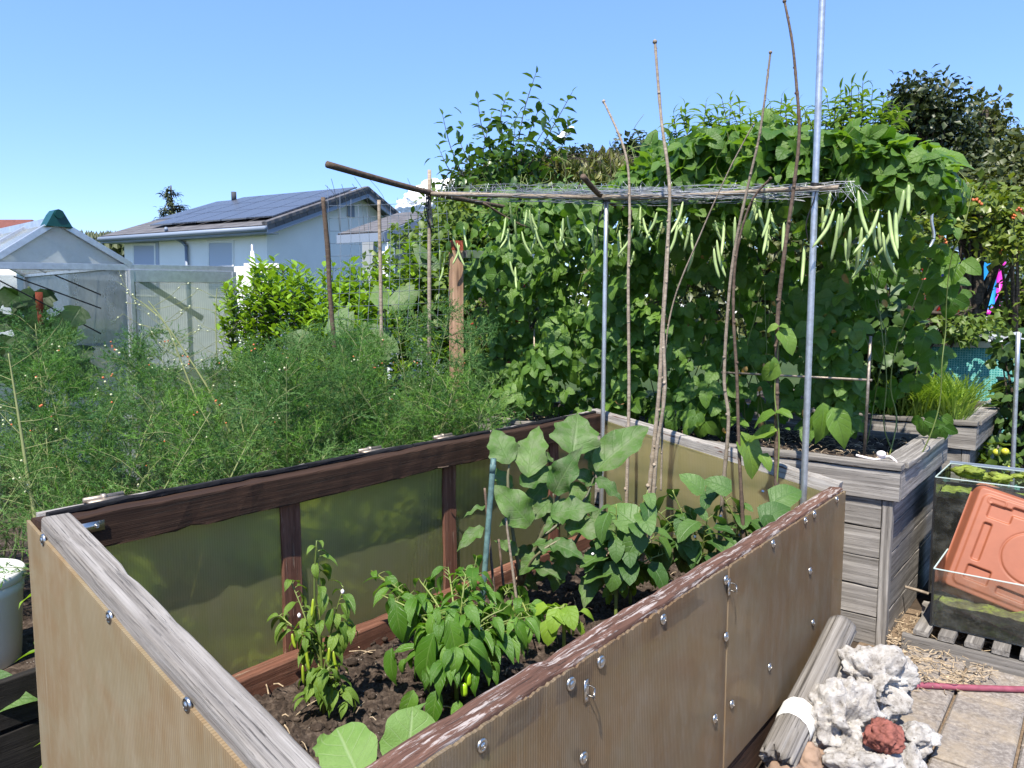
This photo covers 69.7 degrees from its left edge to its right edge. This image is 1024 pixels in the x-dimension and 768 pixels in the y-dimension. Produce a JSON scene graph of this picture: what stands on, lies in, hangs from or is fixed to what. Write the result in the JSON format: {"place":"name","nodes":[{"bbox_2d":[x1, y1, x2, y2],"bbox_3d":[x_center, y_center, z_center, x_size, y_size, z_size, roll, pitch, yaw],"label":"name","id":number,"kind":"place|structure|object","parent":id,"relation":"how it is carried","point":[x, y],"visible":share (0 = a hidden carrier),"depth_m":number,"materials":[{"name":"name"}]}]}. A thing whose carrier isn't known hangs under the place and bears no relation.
{"place":"outdoors","nodes":[
{"label":"outdoors","id":0,"kind":"place"},
{"bbox_2d":[0,220,71,344],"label":"red roof house","id":1,"kind":"structure","parent":0,"point":[57,284],"depth_m":35.56,"materials":[{"name":"tile"}]},
{"bbox_2d":[97,186,397,368],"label":"house","id":2,"kind":"structure","parent":0,"point":[288,226],"depth_m":21.89,"materials":[{"name":"paint"}]},
{"bbox_2d":[207,240,233,296],"bbox_3d":[-8.362,-3.311,21.120,1.020,1.608,0.031,5,7,25],"label":"window","id":3,"kind":"structure","parent":2,"relation":"in","point":[219,252],"depth_m":21.07,"materials":[{"name":"blue glass"}]},
{"bbox_2d":[68,252,551,319],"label":"hill","id":4,"kind":"structure","parent":0,"point":[110,289],"depth_m":258.16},
{"bbox_2d":[68,230,123,255],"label":"forest","id":5,"kind":"object","parent":4,"relation":"on","point":[117,248],"visible":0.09,"depth_m":247.69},
{"bbox_2d":[0,320,930,767],"bbox_3d":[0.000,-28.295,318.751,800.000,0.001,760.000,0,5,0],"label":"ground","id":6,"kind":"structure","parent":0,"point":[106,330],"depth_m":17.26,"materials":[{"name":"soil"}]},
{"bbox_2d":[0,286,97,476],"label":"cucumber plant","id":7,"kind":"object","parent":6,"relation":"on","point":[76,315],"visible":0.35,"depth_m":6.64,"materials":[{"name":"green plant"}]},
{"bbox_2d":[0,209,240,506],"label":"greenhouse","id":8,"kind":"object","parent":6,"relation":"on","point":[53,236],"visible":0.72,"depth_m":6.71,"materials":[{"name":"plastic"}]},
{"bbox_2d":[153,185,189,220],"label":"pine tree","id":9,"kind":"object","parent":6,"relation":"on","point":[173,208],"visible":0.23,"depth_m":35.21,"materials":[{"name":"green plant"}]},
{"bbox_2d":[212,268,282,472],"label":"laurel shrub","id":10,"kind":"object","parent":6,"relation":"on","point":[237,311],"visible":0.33,"depth_m":6.73,"materials":[{"name":"green plant"}]},
{"bbox_2d":[219,253,321,457],"bbox_3d":[-2.094,-0.087,6.591,0.862,2.141,0.968,0,5,0],"label":"laurel shrub","id":11,"kind":"object","parent":6,"relation":"on","point":[266,278],"visible":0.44,"depth_m":6.40,"materials":[{"name":"green plant"}]},
{"bbox_2d":[0,504,597,767],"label":"raised bed","id":12,"kind":"object","parent":6,"relation":"on","point":[18,743],"depth_m":2.30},
{"bbox_2d":[0,537,35,674],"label":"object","id":13,"kind":"structure","parent":12,"relation":"in","point":[25,663],"depth_m":2.86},
{"bbox_2d":[0,558,25,669],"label":"bucket","id":14,"kind":"object","parent":13,"relation":"on","point":[11,614],"visible":0.82,"depth_m":2.49,"materials":[{"name":"white plastic"}]},
{"bbox_2d":[0,670,37,711],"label":"dock plant","id":15,"kind":"object","parent":13,"relation":"on","point":[26,697],"visible":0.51,"depth_m":2.30,"materials":[{"name":"green plant"}]},
{"bbox_2d":[0,286,530,588],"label":"asparagus ferns","id":16,"kind":"object","parent":13,"relation":"on","point":[352,430],"visible":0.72,"depth_m":3.23,"materials":[{"name":"green plant"}]},
{"bbox_2d":[0,318,73,516],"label":"asparagus stem","id":17,"kind":"object","parent":16,"relation":"on","point":[32,502],"visible":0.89,"depth_m":2.57,"materials":[{"name":"plant"}]},
{"bbox_2d":[126,282,220,426],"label":"asparagus stem","id":18,"kind":"object","parent":16,"relation":"on","point":[148,314],"visible":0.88,"depth_m":3.29,"materials":[{"name":"beige"}]},
{"bbox_2d":[115,272,257,433],"bbox_3d":[-1.571,-0.150,3.600,0.679,0.804,0.125,-1,5,-6],"label":"asparagus stem","id":19,"kind":"object","parent":16,"relation":"on","point":[197,371],"visible":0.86,"depth_m":3.60,"materials":[{"name":"beige"}]},
{"bbox_2d":[267,256,357,448],"bbox_3d":[-1.628,-0.040,6.317,0.895,2.099,0.896,0,5,0],"label":"laurel shrub","id":20,"kind":"object","parent":6,"relation":"on","point":[299,307],"visible":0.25,"depth_m":6.12,"materials":[{"name":"green plant"}]},
{"bbox_2d":[321,197,336,348],"bbox_3d":[-1.105,-0.660,4.444,0.030,0.914,0.089,4,7,38],"label":"garden cane","id":21,"kind":"object","parent":6,"relation":"on","point":[328,257],"visible":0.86,"depth_m":4.43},
{"bbox_2d":[325,177,448,331],"bbox_3d":[-0.768,-0.842,4.796,0.103,0.989,1.141,4,7,39],"label":"wire mesh","id":22,"kind":"object","parent":21,"relation":"attached to","point":[359,231],"visible":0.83,"depth_m":4.73,"materials":[{"name":"grey"}]},
{"bbox_2d":[377,200,383,349],"bbox_3d":[-0.851,-0.699,4.754,0.025,0.960,0.025,0,5,0],"label":"garden cane","id":23,"kind":"object","parent":22,"relation":"attached to","point":[380,261],"visible":0.85,"depth_m":4.74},
{"bbox_2d":[296,284,406,437],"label":"laurel shrub","id":24,"kind":"object","parent":6,"relation":"on","point":[321,310],"visible":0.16,"depth_m":5.82,"materials":[{"name":"green plant"}]},
{"bbox_2d":[287,244,441,424],"bbox_3d":[-1.058,0.054,5.282,1.137,2.105,0.214,0,5,0],"label":"squash plant","id":25,"kind":"object","parent":6,"relation":"on","point":[401,297],"visible":0.52,"depth_m":5.23,"materials":[{"name":"green plant"}]},
{"bbox_2d":[324,248,422,410],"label":"laurel shrub","id":26,"kind":"object","parent":6,"relation":"on","point":[343,287],"visible":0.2,"depth_m":6.13,"materials":[{"name":"green plant"}]},
{"bbox_2d":[337,211,443,379],"bbox_3d":[-2.977,-2.350,18.776,2.330,4.373,2.673,3,6,25],"label":"annex","id":27,"kind":"object","parent":6,"relation":"on","point":[351,237],"visible":0.21,"depth_m":18.28,"materials":[{"name":"paint"}]},
{"bbox_2d":[376,239,467,415],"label":"laurel shrub","id":28,"kind":"object","parent":6,"relation":"on","point":[413,274],"visible":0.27,"depth_m":6.05,"materials":[{"name":"green plant"}]},
{"bbox_2d":[26,408,845,767],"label":"cold frame","id":29,"kind":"object","parent":6,"relation":"on","point":[154,634],"visible":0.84,"depth_m":2.31,"materials":[{"name":"brown wood"}]},
{"bbox_2d":[253,547,702,767],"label":"bed soil","id":30,"kind":"structure","parent":29,"relation":"in","point":[380,693],"depth_m":2.50,"materials":[{"name":"soil"}]},
{"bbox_2d":[266,540,359,718],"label":"chili plant","id":31,"kind":"object","parent":30,"relation":"on","point":[320,688],"visible":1,"depth_m":2.31,"materials":[{"name":"green plant"}]},
{"bbox_2d":[312,702,434,767],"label":"aubergine plant","id":32,"kind":"object","parent":30,"relation":"on","point":[352,745],"visible":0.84,"depth_m":1.99,"materials":[{"name":"green plant"}]},
{"bbox_2d":[362,554,539,721],"bbox_3d":[-0.227,0.841,2.595,0.497,0.443,0.698,-3,6,-27],"label":"pepper plant","id":33,"kind":"object","parent":30,"relation":"on","point":[448,645],"visible":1,"depth_m":2.41,"materials":[{"name":"green plant"}]},
{"bbox_2d":[266,552,702,767],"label":"plant litter","id":34,"kind":"object","parent":30,"relation":"on","point":[393,646],"visible":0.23,"depth_m":2.48,"materials":[{"name":"plant"}]},
{"bbox_2d":[480,458,495,629],"bbox_3d":[-0.105,0.736,2.754,0.096,0.929,0.025,0,5,0],"label":"plant stake","id":35,"kind":"object","parent":30,"relation":"on","point":[492,471],"visible":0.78,"depth_m":2.72,"materials":[{"name":"metal"}]},
{"bbox_2d":[496,583,545,655],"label":"pepper plant","id":36,"kind":"object","parent":30,"relation":"on","point":[519,601],"visible":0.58,"depth_m":2.83,"materials":[{"name":"green plant"}]},
{"bbox_2d":[457,413,648,607],"bbox_3d":[0.185,0.564,3.062,0.807,0.852,0.355,0,5,0],"label":"aubergine plant","id":37,"kind":"object","parent":30,"relation":"on","point":[574,436],"visible":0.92,"depth_m":3.03,"materials":[{"name":"green plant"}]},
{"bbox_2d":[533,602,593,646],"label":"plant","id":38,"kind":"object","parent":30,"relation":"on","point":[565,616],"visible":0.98,"depth_m":2.72,"materials":[{"name":"green plant"}]},
{"bbox_2d":[599,200,608,510],"bbox_3d":[0.494,0.077,3.982,0.036,2.147,0.024,4,7,39],"label":"steel pole","id":39,"kind":"object","parent":30,"relation":"on","point":[604,332],"visible":0.6,"depth_m":3.94,"materials":[{"name":"metal"}]},
{"bbox_2d":[602,99,630,502],"bbox_3d":[0.517,-0.277,3.667,0.191,2.247,0.027,4,7,38],"label":"garden cane","id":40,"kind":"object","parent":30,"relation":"on","point":[626,488],"visible":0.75,"depth_m":3.61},
{"bbox_2d":[580,490,672,614],"bbox_3d":[0.488,0.703,2.993,0.336,0.571,0.358,3,6,25],"label":"bush bean","id":41,"kind":"object","parent":30,"relation":"on","point":[629,545],"visible":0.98,"depth_m":2.93,"materials":[{"name":"green plant"}]},
{"bbox_2d":[639,39,671,561],"bbox_3d":[0.651,-0.265,3.366,0.144,2.539,0.034,4,7,39],"label":"garden cane","id":42,"kind":"object","parent":30,"relation":"on","point":[656,421],"visible":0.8,"depth_m":3.32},
{"bbox_2d":[648,208,671,542],"bbox_3d":[0.675,0.007,3.357,0.090,1.607,0.073,0,5,0],"label":"garden cane","id":43,"kind":"object","parent":30,"relation":"on","point":[655,463],"visible":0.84,"depth_m":3.33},
{"bbox_2d":[656,489,735,610],"bbox_3d":[0.774,0.709,3.145,0.340,0.532,0.385,0,5,0],"label":"bush bean","id":44,"kind":"object","parent":30,"relation":"on","point":[688,554],"visible":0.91,"depth_m":3.07,"materials":[{"name":"green plant"}]},
{"bbox_2d":[659,123,754,490],"bbox_3d":[0.847,-0.292,3.243,0.404,1.609,0.013,4,7,39],"label":"garden cane","id":45,"kind":"object","parent":30,"relation":"on","point":[661,453],"visible":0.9,"depth_m":3.30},
{"bbox_2d":[679,473,801,552],"bbox_3d":[0.998,0.663,3.178,0.647,0.616,0.417,-5,7,-43],"label":"bush bean","id":46,"kind":"object","parent":30,"relation":"on","point":[783,498],"visible":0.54,"depth_m":3.11,"materials":[{"name":"green plant"}]},
{"bbox_2d":[716,50,771,551],"bbox_3d":[0.990,-0.287,3.155,0.183,2.167,0.026,4,7,36],"label":"garden cane","id":47,"kind":"object","parent":30,"relation":"on","point":[725,460],"visible":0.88,"depth_m":3.19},
{"bbox_2d":[732,176,771,538],"bbox_3d":[1.002,0.061,3.138,0.157,1.836,0.023,5,7,40],"label":"garden cane","id":48,"kind":"object","parent":30,"relation":"on","point":[742,515],"visible":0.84,"depth_m":3.15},
{"bbox_2d":[736,323,796,481],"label":"climbing bean","id":49,"kind":"object","parent":30,"relation":"on","point":[751,453],"visible":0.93,"depth_m":3.13,"materials":[{"name":"green plant"}]},
{"bbox_2d":[774,0,800,485],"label":"garden cane","id":50,"kind":"object","parent":30,"relation":"on","point":[782,268],"visible":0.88,"depth_m":3.05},
{"bbox_2d":[800,0,825,503],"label":"steel pole","id":51,"kind":"object","parent":30,"relation":"on","point":[813,229],"visible":0.75,"depth_m":3.23,"materials":[{"name":"metal"}]},
{"bbox_2d":[431,185,838,199],"bbox_3d":[0.441,-1.020,3.888,2.446,0.247,0.028,4,7,39],"label":"trellis pole","id":52,"kind":"object","parent":51,"relation":"attached to","point":[649,196],"visible":0.94,"depth_m":3.77,"materials":[{"name":"wood"}]},
{"bbox_2d":[325,161,519,210],"bbox_3d":[-0.474,-1.245,4.722,0.040,0.096,1.728,4,7,39],"label":"trellis pole","id":53,"kind":"object","parent":52,"relation":"attached to","point":[356,172],"visible":0.81,"depth_m":4.41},
{"bbox_2d":[427,170,430,363],"bbox_3d":[-0.534,-0.748,4.744,0.027,1.240,0.043,3,6,33],"label":"trellis pole","id":54,"kind":"object","parent":53,"relation":"attached to","point":[429,248],"visible":0.72,"depth_m":4.73,"materials":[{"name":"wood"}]},
{"bbox_2d":[435,179,867,205],"bbox_3d":[0.498,-1.012,3.854,2.542,0.354,0.188,4,7,39],"label":"wire netting","id":55,"kind":"object","parent":52,"relation":"attached to","point":[642,189],"visible":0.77,"depth_m":3.69,"materials":[{"name":"grey"}]},
{"bbox_2d":[432,155,526,225],"bbox_3d":[-0.551,-3.869,22.976,4.126,6.647,2.730,0,5,0],"label":"leafy tree","id":56,"kind":"object","parent":6,"relation":"on","point":[449,182],"depth_m":22.44,"materials":[{"name":"green plant"}]},
{"bbox_2d":[384,168,580,400],"bbox_3d":[-0.376,-0.467,6.737,1.985,2.933,1.708,-4,7,-35],"label":"climbing shrub","id":57,"kind":"object","parent":6,"relation":"on","point":[437,215],"visible":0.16,"depth_m":6.12,"materials":[{"name":"green plant"}]},
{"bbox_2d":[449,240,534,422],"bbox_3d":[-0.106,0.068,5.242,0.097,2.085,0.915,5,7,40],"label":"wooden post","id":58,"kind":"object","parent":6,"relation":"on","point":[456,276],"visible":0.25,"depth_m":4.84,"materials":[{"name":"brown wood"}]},
{"bbox_2d":[431,201,559,414],"bbox_3d":[-0.132,-0.299,6.184,1.068,2.645,1.786,-1,6,-15],"label":"bramble","id":59,"kind":"object","parent":6,"relation":"on","point":[484,306],"visible":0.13,"depth_m":5.90,"materials":[{"name":"green plant"}]},
{"bbox_2d":[424,66,577,306],"bbox_3d":[-0.090,-0.928,6.736,1.370,3.792,2.016,0,5,0],"label":"cherry tree","id":60,"kind":"object","parent":6,"relation":"on","point":[508,175],"visible":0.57,"depth_m":6.49,"materials":[{"name":"green plant"}]},
{"bbox_2d":[467,146,612,309],"bbox_3d":[0.286,-0.753,7.584,1.688,3.286,1.452,0,5,0],"label":"peach tree","id":61,"kind":"object","parent":6,"relation":"on","point":[581,165],"visible":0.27,"depth_m":7.18,"materials":[{"name":"green plant"}]},
{"bbox_2d":[544,140,594,262],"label":"leafy tree","id":62,"kind":"object","parent":6,"relation":"on","point":[574,149],"visible":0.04,"depth_m":24.64,"materials":[{"name":"green plant"}]},
{"bbox_2d":[571,145,637,373],"bbox_3d":[1.091,-0.877,8.180,1.142,3.422,1.113,0,5,0],"label":"peach tree","id":63,"kind":"object","parent":6,"relation":"on","point":[610,158],"visible":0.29,"depth_m":7.80,"materials":[{"name":"green plant"}]},
{"bbox_2d":[605,129,647,362],"bbox_3d":[3.699,-4.269,23.468,2.510,7.345,2.139,0,5,0],"label":"leafy tree","id":64,"kind":"object","parent":6,"relation":"on","point":[626,144],"visible":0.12,"depth_m":22.70,"materials":[{"name":"green plant"}]},
{"bbox_2d":[355,218,1022,387],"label":"hedge","id":65,"kind":"object","parent":6,"relation":"on","point":[585,290],"visible":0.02,"depth_m":13.16,"materials":[{"name":"green plant"}]},
{"bbox_2d":[447,402,951,645],"bbox_3d":[1.072,0.694,4.879,2.986,0.912,1.330,4,7,39],"label":"raised bed","id":66,"kind":"object","parent":6,"relation":"on","point":[886,534],"visible":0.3,"depth_m":3.60,"materials":[{"name":"wood"}]},
{"bbox_2d":[493,404,910,469],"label":"mulched soil","id":67,"kind":"structure","parent":66,"relation":"in","point":[885,446],"depth_m":4.43,"materials":[{"name":"soil"}]},
{"bbox_2d":[439,167,625,421],"bbox_3d":[0.131,-0.628,5.030,1.086,1.836,1.763,2,6,23],"label":"climbing bean","id":68,"kind":"object","parent":67,"relation":"on","point":[481,274],"visible":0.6,"depth_m":4.97,"materials":[{"name":"green plant"}]},
{"bbox_2d":[499,130,693,419],"bbox_3d":[0.583,-0.681,4.658,1.187,2.010,1.841,2,6,17],"label":"climbing bean","id":69,"kind":"object","parent":67,"relation":"on","point":[562,355],"visible":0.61,"depth_m":4.68,"materials":[{"name":"green plant"}]},
{"bbox_2d":[564,114,770,441],"bbox_3d":[0.983,-0.650,4.354,1.125,2.003,1.875,2,6,22],"label":"climbing bean","id":70,"kind":"object","parent":67,"relation":"on","point":[681,395],"visible":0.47,"depth_m":4.38,"materials":[{"name":"green plant"}]},
{"bbox_2d":[532,329,871,454],"bbox_3d":[0.967,0.099,4.354,2.169,0.821,0.063,5,7,41],"label":"bean frame","id":71,"kind":"object","parent":67,"relation":"on","point":[868,379],"visible":0.78,"depth_m":3.64,"materials":[{"name":"metal"}]},
{"bbox_2d":[651,104,880,449],"bbox_3d":[1.427,-0.604,4.082,1.071,1.964,1.678,3,6,33],"label":"climbing bean","id":72,"kind":"object","parent":67,"relation":"on","point":[689,162],"visible":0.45,"depth_m":3.92,"materials":[{"name":"green plant"}]},
{"bbox_2d":[753,114,981,454],"bbox_3d":[1.827,-0.488,3.776,0.941,1.789,1.598,4,7,37],"label":"climbing bean","id":73,"kind":"object","parent":67,"relation":"on","point":[895,174],"visible":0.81,"depth_m":3.74,"materials":[{"name":"green plant"}]},
{"bbox_2d":[581,209,919,386],"bbox_3d":[3.575,-1.229,10.862,5.170,3.666,3.184,-2,6,-25],"label":"leafy tree","id":74,"kind":"object","parent":6,"relation":"on","point":[714,293],"visible":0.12,"depth_m":10.40,"materials":[{"name":"green plant"}]},
{"bbox_2d":[657,71,911,312],"bbox_3d":[1.903,-0.524,5.222,1.824,3.270,0.796,0,5,0],"label":"peach tree","id":75,"kind":"object","parent":6,"relation":"on","point":[892,114],"visible":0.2,"depth_m":5.01,"materials":[{"name":"green plant"}]},
{"bbox_2d":[735,389,1006,484],"bbox_3d":[2.724,0.583,5.926,1.958,0.935,1.792,4,7,39],"label":"raised bed","id":76,"kind":"object","parent":6,"relation":"on","point":[965,444],"visible":0.09,"depth_m":4.85,"materials":[{"name":"wood"}]},
{"bbox_2d":[729,394,981,426],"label":"chive soil","id":77,"kind":"structure","parent":76,"relation":"in","point":[748,400],"depth_m":6.27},
{"bbox_2d":[860,370,1008,425],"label":"chive clump","id":78,"kind":"object","parent":77,"relation":"on","point":[957,402],"visible":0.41,"depth_m":4.81,"materials":[{"name":"plant"}]},
{"bbox_2d":[970,426,1023,486],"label":"tomato plant","id":79,"kind":"object","parent":76,"relation":"on","point":[1004,460],"visible":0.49,"depth_m":5.00,"materials":[{"name":"green plant"}]},
{"bbox_2d":[839,256,937,419],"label":"flowering shrub","id":80,"kind":"object","parent":6,"relation":"on","point":[903,365],"visible":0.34,"depth_m":4.86,"materials":[{"name":"green plant"}]},
{"bbox_2d":[873,63,1003,222],"bbox_3d":[10.600,-4.043,18.669,3.488,7.764,3.011,0,5,0],"label":"leafy tree","id":81,"kind":"object","parent":6,"relation":"on","point":[935,116],"visible":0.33,"depth_m":18.03,"materials":[{"name":"green plant"}]},
{"bbox_2d":[857,321,1023,489],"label":"tarp","id":82,"kind":"object","parent":6,"relation":"on","point":[970,362],"visible":0.03,"depth_m":6.38,"materials":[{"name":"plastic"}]},
{"bbox_2d":[890,255,1016,376],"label":"flowering shrub","id":83,"kind":"object","parent":6,"relation":"on","point":[970,326],"visible":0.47,"depth_m":6.18,"materials":[{"name":"green plant"}]},
{"bbox_2d":[898,168,1023,328],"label":"flowering shrub","id":84,"kind":"object","parent":6,"relation":"on","point":[1005,206],"visible":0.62,"depth_m":6.56,"materials":[{"name":"green plant"}]},
{"bbox_2d":[901,601,1023,677],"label":"pallet","id":85,"kind":"object","parent":6,"relation":"on","point":[924,628],"visible":0.27,"depth_m":3.35,"materials":[{"name":"wood"}]},
{"bbox_2d":[928,461,1023,592],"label":"glass tank","id":86,"kind":"object","parent":85,"relation":"on","point":[949,502],"visible":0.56,"depth_m":3.89,"materials":[{"name":"clear glass"}]},
{"bbox_2d":[930,549,1023,646],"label":"glass tank","id":87,"kind":"object","parent":85,"relation":"on","point":[966,616],"visible":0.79,"depth_m":3.46,"materials":[{"name":"clear glass"}]},
{"bbox_2d":[941,483,1023,611],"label":"planter tray","id":88,"kind":"object","parent":87,"relation":"in","point":[987,541],"visible":0.94,"depth_m":3.60,"materials":[{"name":"plastic"}]},
{"bbox_2d":[956,127,1023,227],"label":"leafy tree","id":89,"kind":"object","parent":6,"relation":"on","point":[1001,168],"visible":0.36,"depth_m":16.34,"materials":[{"name":"green plant"}]},
{"bbox_2d":[959,84,1023,176],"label":"leafy tree","id":90,"kind":"object","parent":6,"relation":"on","point":[995,120],"visible":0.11,"depth_m":21.00,"materials":[{"name":"green plant"}]},
{"bbox_2d":[971,222,1023,341],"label":"flowering shrub","id":91,"kind":"object","parent":6,"relation":"on","point":[1013,291],"visible":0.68,"depth_m":6.38,"materials":[{"name":"green plant"}]},
{"bbox_2d":[982,328,1023,489],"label":"fruit bush","id":92,"kind":"object","parent":6,"relation":"on","point":[1002,353],"visible":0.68,"depth_m":5.22,"materials":[{"name":"green plant"}]},
{"bbox_2d":[1009,332,1020,488],"bbox_3d":[3.177,0.426,4.660,0.059,1.502,0.026,0,5,0],"label":"garden pole","id":93,"kind":"object","parent":6,"relation":"on","point":[1015,397],"visible":0.61,"depth_m":4.62,"materials":[{"name":"metal"}]},
{"bbox_2d":[395,126,573,212],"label":"cloud","id":94,"kind":"structure","parent":0,"point":[409,197],"depth_m":869.58,"materials":[{"name":"white"}]},
{"bbox_2d":[0,0,1023,312],"label":"sky","id":95,"kind":"structure","parent":0,"point":[106,105],"materials":[{"name":"blue"}]},
{"bbox_2d":[762,608,1023,767],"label":"gravel ground","id":96,"kind":"structure","parent":0,"point":[1015,649],"depth_m":3.57,"materials":[{"name":"gravel"}]},
{"bbox_2d":[759,615,856,767],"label":"rolled mat","id":97,"kind":"object","parent":96,"relation":"on","point":[790,734],"visible":0.89,"depth_m":2.66,"materials":[{"name":"grey wood"}]},
{"bbox_2d":[799,741,827,767],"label":"field stone","id":98,"kind":"object","parent":96,"relation":"on","point":[811,756],"visible":0.43,"depth_m":2.52,"materials":[{"name":"brown stone"}]},
{"bbox_2d":[901,741,927,767],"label":"tufa stone","id":99,"kind":"object","parent":96,"relation":"on","point":[911,756],"visible":0.68,"depth_m":2.55,"materials":[{"name":"stone"}]},
{"bbox_2d":[895,635,1023,767],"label":"paving","id":100,"kind":"structure","parent":0,"point":[981,729],"depth_m":2.88,"materials":[{"name":"stone"}]},
{"bbox_2d":[807,676,887,748],"bbox_3d":[1.185,1.232,2.654,0.276,0.374,0.255,-3,6,-33],"label":"tufa stone","id":101,"kind":"object","parent":100,"relation":"on","point":[843,711],"visible":0.67,"depth_m":2.59,"materials":[{"name":"stone"}]},
{"bbox_2d":[822,742,905,767],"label":"tufa stone","id":102,"kind":"object","parent":100,"relation":"on","point":[846,755],"visible":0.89,"depth_m":2.47,"materials":[{"name":"stone"}]},
{"bbox_2d":[862,717,905,754],"bbox_3d":[1.268,1.202,2.509,0.137,0.116,0.130,0,5,0],"label":"porous stone","id":103,"kind":"object","parent":102,"relation":"on","point":[881,735],"visible":1,"depth_m":2.48,"materials":[{"name":"stone"}]},
{"bbox_2d":[837,644,920,722],"bbox_3d":[1.385,1.132,2.830,0.351,0.274,0.308,0,5,0],"label":"tufa stone","id":104,"kind":"object","parent":100,"relation":"on","point":[889,673],"visible":0.71,"depth_m":2.77,"materials":[{"name":"stone"}]},
{"bbox_2d":[900,720,942,758],"bbox_3d":[1.470,1.267,2.640,0.150,0.102,0.140,0,5,0],"label":"tufa stone","id":105,"kind":"object","parent":100,"relation":"on","point":[925,738],"visible":0.79,"depth_m":2.60,"materials":[{"name":"stone"}]},
{"bbox_2d":[886,611,997,694],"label":"dry litter","id":106,"kind":"object","parent":100,"relation":"on","point":[957,679],"visible":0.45,"depth_m":3.26,"materials":[{"name":"plant"}]},
{"bbox_2d":[915,682,1023,692],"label":"garden hose","id":107,"kind":"object","parent":100,"relation":"on","point":[983,688],"visible":0.71,"depth_m":3.07,"materials":[{"name":"rubber"}]},
{"bbox_2d":[984,262,1002,314],"bbox_3d":[5.517,-0.342,8.613,0.293,2.272,0.927,4,7,35],"label":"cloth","id":108,"kind":"object","parent":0,"point":[995,290],"visible":0.19,"depth_m":8.79,"materials":[{"name":"fabric"}]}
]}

